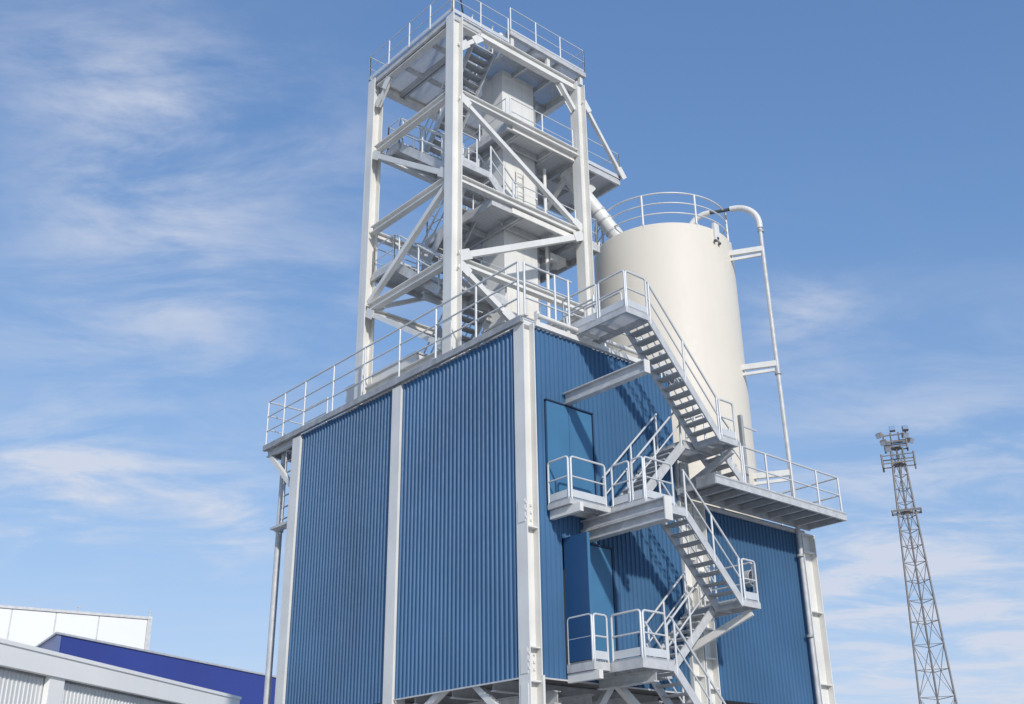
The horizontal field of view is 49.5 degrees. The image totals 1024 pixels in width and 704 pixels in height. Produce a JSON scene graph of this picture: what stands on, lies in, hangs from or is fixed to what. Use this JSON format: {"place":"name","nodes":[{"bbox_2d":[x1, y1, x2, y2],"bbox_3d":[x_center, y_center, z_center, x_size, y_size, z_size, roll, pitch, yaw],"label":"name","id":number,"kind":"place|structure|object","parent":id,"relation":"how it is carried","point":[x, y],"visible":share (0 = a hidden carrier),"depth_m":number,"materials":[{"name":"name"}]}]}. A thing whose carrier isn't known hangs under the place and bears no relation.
{"place":"outdoors","nodes":[
{"label":"outdoors","id":0,"kind":"place"},
{"bbox_2d":[0,605,152,649],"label":"white warehouse","id":1,"kind":"structure","parent":0,"point":[32,626],"depth_m":54.23,"materials":[{"name":"metal"}]},
{"bbox_2d":[0,638,241,703],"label":"storage hall","id":2,"kind":"structure","parent":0,"point":[29,674],"depth_m":24.42,"materials":[{"name":"white metal"}]},
{"bbox_2d":[35,632,275,703],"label":"blue hall","id":3,"kind":"structure","parent":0,"point":[247,686],"depth_m":42.27,"materials":[{"name":"metal"}]},
{"bbox_2d":[451,0,466,34],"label":"stay cable","id":4,"kind":"object","parent":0,"point":[461,6],"visible":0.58,"depth_m":26.73,"materials":[{"name":"metal"}]},
{"bbox_2d":[0,0,1023,703],"label":"sky","id":5,"kind":"structure","parent":0,"point":[182,181],"materials":[{"name":"blue"}]},
{"label":"ground","id":6,"kind":"structure","parent":0,"visible":0},
{"bbox_2d":[262,311,835,703],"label":"process building","id":7,"kind":"structure","parent":6,"relation":"on","point":[434,554],"depth_m":21.17,"materials":[{"name":"blue metal"}]},
{"bbox_2d":[263,454,287,703],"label":"downpipe","id":8,"kind":"object","parent":7,"relation":"attached to","point":[272,624],"visible":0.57,"depth_m":25.32,"materials":[{"name":"metal"}]},
{"bbox_2d":[270,450,290,530],"bbox_3d":[-5.283,3.152,25.926,0.220,1.920,0.770,19,-31,-37],"label":"ladder","id":9,"kind":"object","parent":7,"relation":"attached to","point":[280,526],"visible":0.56,"depth_m":25.77,"materials":[{"name":"metal"}]},
{"bbox_2d":[263,261,519,445],"bbox_3d":[-2.567,0.400,24.311,1.060,1.191,9.340,19,-31,-37],"label":"roof railing","id":10,"kind":"object","parent":7,"relation":"on","point":[304,410],"visible":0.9,"depth_m":23.87,"materials":[{"name":"metal"}]},
{"bbox_2d":[345,351,439,411],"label":"roof unit","id":11,"kind":"structure","parent":7,"relation":"on","point":[388,371],"depth_m":24.40,"materials":[{"name":"white metal"}]},
{"bbox_2d":[434,326,441,338],"bbox_3d":[-1.509,0.044,23.636,0.110,1.415,0.571,19,-31,-37],"label":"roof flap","id":12,"kind":"object","parent":7,"relation":"on","point":[439,332],"visible":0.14,"depth_m":23.92,"materials":[{"name":"metal"}]},
{"bbox_2d":[354,0,626,407],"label":"steel tower","id":13,"kind":"structure","parent":7,"relation":"on","point":[572,243],"depth_m":26.29,"materials":[{"name":"white metal"}]},
{"bbox_2d":[396,235,442,294],"bbox_3d":[-1.866,-1.895,24.882,0.612,2.165,1.703,19,-31,-37],"label":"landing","id":14,"kind":"object","parent":13,"relation":"attached to","point":[434,285],"visible":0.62,"depth_m":24.76,"materials":[{"name":"metal"}]},
{"bbox_2d":[400,118,464,168],"bbox_3d":[-1.878,-4.811,26.143,0.612,2.313,1.807,19,-31,-37],"label":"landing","id":15,"kind":"object","parent":13,"relation":"attached to","point":[424,157],"visible":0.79,"depth_m":25.90,"materials":[{"name":"metal"}]},
{"bbox_2d":[421,146,489,282],"bbox_3d":[-1.300,-3.153,25.897,0.682,2.734,1.913,19,-31,-37],"label":"stair flight","id":16,"kind":"object","parent":13,"relation":"attached to","point":[466,233],"visible":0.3,"depth_m":25.76,"materials":[{"name":"metal"}]},
{"bbox_2d":[423,277,488,353],"bbox_3d":[-1.386,-0.164,24.728,0.682,2.863,1.976,19,-31,-37],"label":"stair flight","id":17,"kind":"object","parent":13,"relation":"attached to","point":[469,329],"visible":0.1,"depth_m":24.54,"materials":[{"name":"metal"}]},
{"bbox_2d":[424,14,495,156],"bbox_3d":[-1.308,-6.380,27.285,0.682,3.227,2.055,19,-31,-37],"label":"stair flight","id":18,"kind":"object","parent":13,"relation":"attached to","point":[477,70],"visible":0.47,"depth_m":27.11,"materials":[{"name":"metal"}]},
{"bbox_2d":[478,146,516,225],"bbox_3d":[-0.335,-3.838,25.717,0.936,1.659,0.482,19,-31,-37],"label":"stair flight","id":19,"kind":"object","parent":13,"relation":"attached to","point":[494,183],"visible":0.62,"depth_m":25.59,"materials":[{"name":"metal"}]},
{"bbox_2d":[516,169,524,202],"bbox_3d":[0.212,-3.642,26.505,0.276,1.600,0.031,19,-31,-37],"label":"ladder","id":20,"kind":"object","parent":13,"relation":"on","point":[523,175],"visible":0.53,"depth_m":26.67,"materials":[{"name":"white metal"}]},
{"bbox_2d":[533,96,540,321],"bbox_3d":[0.519,-2.557,26.738,0.075,8.600,0.300,19,-31,-37],"label":"cable tray","id":21,"kind":"object","parent":13,"relation":"attached to","point":[537,208],"visible":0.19,"depth_m":27.06,"materials":[{"name":"metal"}]},
{"bbox_2d":[542,168,550,325],"bbox_3d":[0.845,-1.597,26.200,0.120,6.400,0.120,-12,-26,24],"label":"riser pipe","id":22,"kind":"object","parent":13,"relation":"attached to","point":[547,257],"visible":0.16,"depth_m":26.40,"materials":[{"name":"white metal"}]},
{"bbox_2d":[542,251,565,269],"bbox_3d":[1.014,-2.204,26.760,0.500,0.440,0.300,19,-31,-37],"label":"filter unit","id":23,"kind":"object","parent":13,"relation":"hanging from","point":[557,262],"visible":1,"depth_m":26.65,"materials":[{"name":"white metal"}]},
{"bbox_2d":[560,169,622,238],"bbox_3d":[2.055,-3.562,27.607,1.681,2.214,0.410,2,-24,-7],"label":"feed chute","id":24,"kind":"object","parent":13,"relation":"attached to","point":[606,223],"visible":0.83,"depth_m":27.38,"materials":[{"name":"white metal"}]},
{"bbox_2d":[480,69,538,342],"bbox_3d":[-0.047,-2.772,26.555,1.100,8.860,0.860,19,-31,-37],"label":"elevator casing","id":25,"kind":"object","parent":7,"relation":"on","point":[500,86],"visible":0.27,"depth_m":26.71,"materials":[{"name":"grey paint"}]},
{"bbox_2d":[522,262,572,332],"bbox_3d":[0.687,-1.031,21.221,1.295,1.131,0.090,19,-31,-37],"label":"roof railing","id":26,"kind":"object","parent":7,"relation":"on","point":[554,292],"visible":1,"depth_m":21.27,"materials":[{"name":"metal"}]},
{"bbox_2d":[545,400,570,502],"bbox_3d":[0.840,1.853,20.057,0.573,1.952,0.050,19,-31,-37],"label":"door","id":27,"kind":"structure","parent":7,"relation":"in","point":[557,419],"depth_m":20.10,"materials":[{"name":"blue paint"}]},
{"bbox_2d":[509,317,629,362],"bbox_3d":[1.357,-0.007,22.638,3.400,0.613,0.470,19,-31,-37],"label":"horizontal duct","id":28,"kind":"object","parent":7,"relation":"on","point":[527,321],"visible":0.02,"depth_m":21.66,"materials":[{"name":"white metal"}]},
{"bbox_2d":[563,532,592,662],"bbox_3d":[1.124,4.133,18.781,0.056,2.120,0.583,19,-31,-37],"label":"door","id":29,"kind":"structure","parent":7,"relation":"in","point":[577,563],"depth_m":18.76,"materials":[{"name":"blue paint"}]},
{"bbox_2d":[570,408,594,501],"bbox_3d":[1.276,2.009,20.422,0.576,1.952,0.050,19,-31,-37],"label":"door","id":30,"kind":"structure","parent":7,"relation":"in","point":[581,423],"depth_m":20.49,"materials":[{"name":"blue paint"}]},
{"bbox_2d":[590,545,616,661],"bbox_3d":[1.574,4.493,19.555,0.580,2.140,0.050,19,-31,-37],"label":"door","id":31,"kind":"structure","parent":7,"relation":"in","point":[600,558],"depth_m":19.64,"materials":[{"name":"blue paint"}]},
{"bbox_2d":[565,295,642,350],"bbox_3d":[2.013,-0.038,23.367,1.215,1.130,3.070,-9,-25,18],"label":"roof railing","id":32,"kind":"object","parent":7,"relation":"on","point":[581,304],"visible":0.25,"depth_m":22.70,"materials":[{"name":"metal"}]},
{"bbox_2d":[563,359,649,405],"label":"hoist beam","id":33,"kind":"structure","parent":7,"relation":"attached to","point":[624,375],"depth_m":19.86,"materials":[{"name":"metal"}]},
{"bbox_2d":[580,495,672,542],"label":"hoist beam","id":34,"kind":"structure","parent":7,"relation":"attached to","point":[648,513],"depth_m":19.04,"materials":[{"name":"metal"}]},
{"bbox_2d":[547,270,760,703],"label":"external staircase","id":35,"kind":"structure","parent":7,"relation":"attached to","point":[627,316],"depth_m":20.30,"materials":[{"name":"metal"}]},
{"bbox_2d":[594,192,761,518],"bbox_3d":[3.862,0.498,26.782,3.590,8.082,3.604,19,-31,-37],"label":"storage silo","id":36,"kind":"object","parent":7,"relation":"on","point":[686,271],"visible":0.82,"depth_m":25.92,"materials":[{"name":"beige paint"}]},
{"bbox_2d":[689,205,821,703],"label":"pipe","id":37,"kind":"object","parent":36,"relation":"attached to","point":[775,361],"visible":0.82,"depth_m":25.59,"materials":[{"name":"metal"}]},
{"bbox_2d":[744,570,758,587],"bbox_3d":[4.843,4.590,22.535,0.340,0.340,0.190,19,-31,-37],"label":"wall vent","id":38,"kind":"object","parent":7,"relation":"attached to","point":[747,573],"depth_m":22.45,"materials":[{"name":"metal"}]},
{"bbox_2d":[677,445,846,530],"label":"roof walkway","id":39,"kind":"structure","parent":7,"relation":"attached to","point":[745,497],"depth_m":22.79,"materials":[{"name":"metal"}]},
{"bbox_2d":[737,415,756,483],"bbox_3d":[5.027,2.235,23.338,0.570,1.810,0.080,19,-31,-37],"label":"ladder rail","id":40,"kind":"object","parent":39,"relation":"on","point":[741,426],"visible":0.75,"depth_m":23.34,"materials":[{"name":"metal"}]},
{"bbox_2d":[875,425,957,703],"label":"light mast","id":41,"kind":"object","parent":6,"relation":"on","point":[906,511],"visible":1,"depth_m":80.80,"materials":[{"name":"grey metal"}]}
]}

